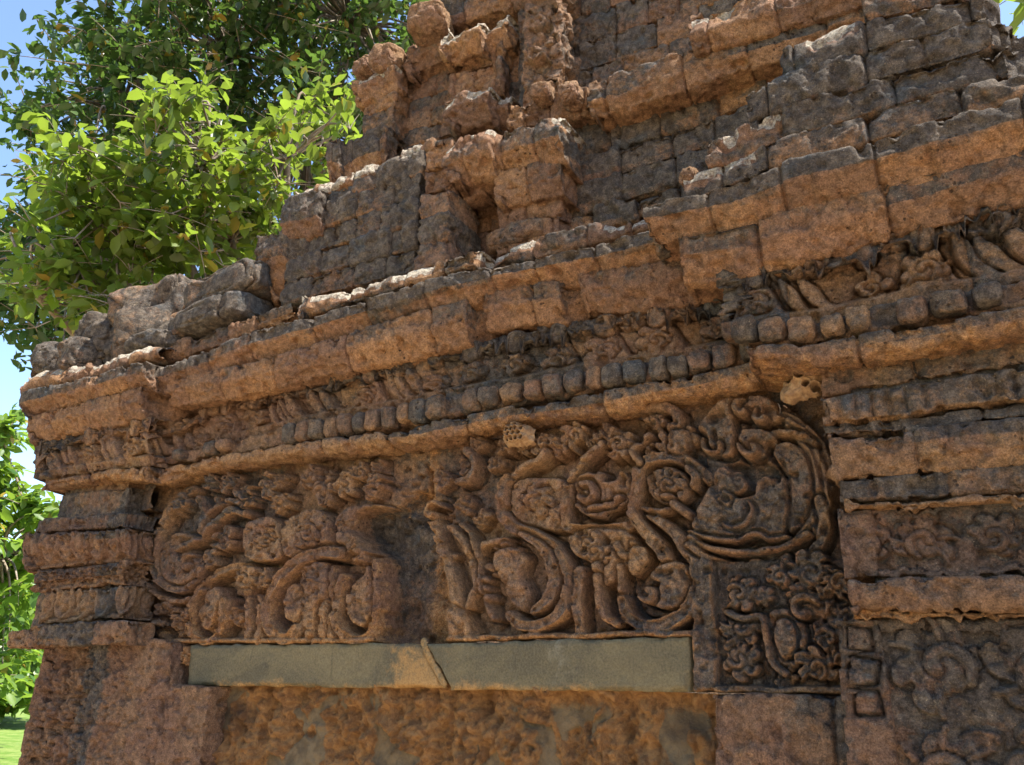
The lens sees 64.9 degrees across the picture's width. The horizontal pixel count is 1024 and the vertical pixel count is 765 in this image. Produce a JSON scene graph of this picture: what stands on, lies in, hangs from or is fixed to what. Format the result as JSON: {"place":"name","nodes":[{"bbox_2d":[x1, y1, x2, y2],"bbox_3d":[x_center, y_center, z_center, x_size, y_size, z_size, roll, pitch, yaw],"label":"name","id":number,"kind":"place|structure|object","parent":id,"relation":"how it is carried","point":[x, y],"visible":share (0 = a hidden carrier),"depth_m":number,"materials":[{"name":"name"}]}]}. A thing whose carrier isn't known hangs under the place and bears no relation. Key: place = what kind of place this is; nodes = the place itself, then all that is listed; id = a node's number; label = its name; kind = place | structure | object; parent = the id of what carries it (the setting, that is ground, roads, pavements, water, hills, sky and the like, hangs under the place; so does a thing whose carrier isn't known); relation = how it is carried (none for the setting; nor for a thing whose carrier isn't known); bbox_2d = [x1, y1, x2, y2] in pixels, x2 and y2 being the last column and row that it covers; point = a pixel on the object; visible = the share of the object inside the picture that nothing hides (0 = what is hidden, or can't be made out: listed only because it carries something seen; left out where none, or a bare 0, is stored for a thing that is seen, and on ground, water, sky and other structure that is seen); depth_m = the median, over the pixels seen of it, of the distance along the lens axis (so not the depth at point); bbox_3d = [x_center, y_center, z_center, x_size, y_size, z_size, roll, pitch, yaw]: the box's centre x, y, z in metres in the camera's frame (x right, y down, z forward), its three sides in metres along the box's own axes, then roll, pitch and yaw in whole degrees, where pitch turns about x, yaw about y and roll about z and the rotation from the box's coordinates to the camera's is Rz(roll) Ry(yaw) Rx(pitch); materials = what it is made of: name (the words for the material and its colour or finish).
{"place":"outdoors","nodes":[
{"label":"outdoors","id":0,"kind":"place"},
{"bbox_2d":[0,708,29,764],"bbox_3d":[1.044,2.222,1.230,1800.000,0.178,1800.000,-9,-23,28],"label":"ground","id":1,"kind":"structure","parent":0,"point":[11,733],"depth_m":17.09,"materials":[{"name":"green plant"}]},
{"bbox_2d":[0,590,41,722],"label":"leafy tree","id":2,"kind":"object","parent":1,"relation":"on","point":[6,707],"visible":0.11,"depth_m":19.89,"materials":[{"name":"green plant"}]},
{"bbox_2d":[0,402,59,707],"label":"leafy tree","id":3,"kind":"object","parent":1,"relation":"on","point":[30,510],"visible":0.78,"depth_m":13.73,"materials":[{"name":"green plant"}]},
{"bbox_2d":[0,57,362,337],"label":"broad tree","id":4,"kind":"object","parent":1,"relation":"on","point":[123,224],"visible":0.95,"depth_m":5.78,"materials":[{"name":"green plant"}]},
{"bbox_2d":[0,0,428,371],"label":"broad tree","id":5,"kind":"object","parent":1,"relation":"on","point":[353,27],"visible":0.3,"depth_m":9.00,"materials":[{"name":"green plant"}]},
{"bbox_2d":[6,0,1023,764],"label":"temple tower","id":6,"kind":"structure","parent":1,"relation":"on","point":[320,514],"depth_m":2.54,"materials":[{"name":"stone"}]},
{"bbox_2d":[30,341,59,372],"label":"fallen stone","id":7,"kind":"object","parent":6,"relation":"on","point":[39,362],"visible":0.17,"depth_m":4.10,"materials":[{"name":"stone"}]},
{"bbox_2d":[57,336,103,370],"bbox_3d":[-2.063,-0.109,3.917,0.279,0.192,0.255,7,-20,-14],"label":"fallen stone","id":8,"kind":"object","parent":6,"relation":"on","point":[78,351],"visible":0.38,"depth_m":3.81,"materials":[{"name":"stone"}]},
{"bbox_2d":[74,311,113,363],"bbox_3d":[-1.972,-0.176,4.036,0.408,0.342,0.381,-2,-20,11],"label":"fallen stone","id":9,"kind":"object","parent":6,"relation":"on","point":[97,327],"visible":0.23,"depth_m":3.88,"materials":[{"name":"stone"}]},
{"bbox_2d":[107,273,195,357],"bbox_3d":[-1.683,-0.257,3.923,0.594,0.548,0.411,0,-20,4],"label":"fallen stone","id":10,"kind":"object","parent":6,"relation":"on","point":[132,310],"visible":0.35,"depth_m":3.79,"materials":[{"name":"stone"}]},
{"bbox_2d":[124,328,180,353],"bbox_3d":[-1.606,-0.153,3.719,0.360,0.148,0.274,-9,-23,28],"label":"fallen stone","id":11,"kind":"object","parent":6,"relation":"on","point":[163,338],"visible":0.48,"depth_m":3.60,"materials":[{"name":"stone"}]},
{"bbox_2d":[168,290,274,340],"bbox_3d":[-1.322,-0.258,3.659,0.532,0.180,0.321,-9,-23,28],"label":"fallen stone","id":12,"kind":"object","parent":6,"relation":"on","point":[199,319],"visible":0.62,"depth_m":3.51,"materials":[{"name":"stone"}]},
{"bbox_2d":[183,258,273,307],"bbox_3d":[-1.261,-0.382,3.730,0.530,0.213,0.353,-9,-23,28],"label":"fallen stone","id":13,"kind":"object","parent":6,"relation":"on","point":[248,275],"visible":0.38,"depth_m":3.55,"materials":[{"name":"stone"}]},
{"bbox_2d":[352,54,375,80],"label":"fallen stone","id":14,"kind":"object","parent":6,"relation":"on","point":[362,69],"visible":0.52,"depth_m":4.05,"materials":[{"name":"stone"}]},
{"bbox_2d":[368,42,406,73],"bbox_3d":[-0.611,-1.598,4.006,0.145,0.166,0.178,-9,-23,28],"label":"fallen stone","id":15,"kind":"object","parent":6,"relation":"on","point":[383,57],"visible":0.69,"depth_m":3.95,"materials":[{"name":"stone"}]},
{"bbox_2d":[407,0,453,46],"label":"fallen stone","id":16,"kind":"object","parent":6,"relation":"on","point":[429,22],"visible":0.88,"depth_m":3.84,"materials":[{"name":"stone"}]},
{"bbox_2d":[486,217,543,258],"bbox_3d":[0.023,-0.539,3.026,0.266,0.097,0.134,-12,-24,33],"label":"fallen stone","id":17,"kind":"object","parent":6,"relation":"on","point":[522,231],"visible":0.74,"depth_m":2.97,"materials":[{"name":"stone"}]},
{"bbox_2d":[503,422,535,447],"bbox_3d":[0.025,0.173,2.630,0.124,0.084,0.106,-9,-23,28],"label":"wasp nest","id":18,"kind":"object","parent":6,"relation":"on","point":[517,434],"visible":1,"depth_m":2.60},
{"bbox_2d":[529,81,554,108],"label":"fallen stone","id":19,"kind":"object","parent":6,"relation":"on","point":[541,96],"visible":1,"depth_m":3.08,"materials":[{"name":"stone"}]},
{"bbox_2d":[557,80,584,112],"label":"fallen stone","id":20,"kind":"object","parent":6,"relation":"on","point":[571,98],"visible":1,"depth_m":3.00,"materials":[{"name":"stone"}]},
{"bbox_2d":[678,166,697,188],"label":"fallen stone","id":21,"kind":"object","parent":6,"relation":"on","point":[688,173],"visible":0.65,"depth_m":2.35,"materials":[{"name":"stone"}]},
{"bbox_2d":[780,372,821,404],"bbox_3d":[0.787,0.001,2.174,0.125,0.119,0.092,-9,-23,28],"label":"wasp nest","id":22,"kind":"object","parent":6,"relation":"attached to","point":[795,390],"visible":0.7,"depth_m":2.15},
{"bbox_2d":[993,0,1023,36],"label":"broad tree","id":23,"kind":"object","parent":1,"relation":"on","point":[1018,17],"visible":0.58,"depth_m":4.52,"materials":[{"name":"green plant"}]},
{"bbox_2d":[0,0,1023,540],"label":"sky","id":24,"kind":"structure","parent":0,"point":[11,26],"materials":[{"name":"blue"}]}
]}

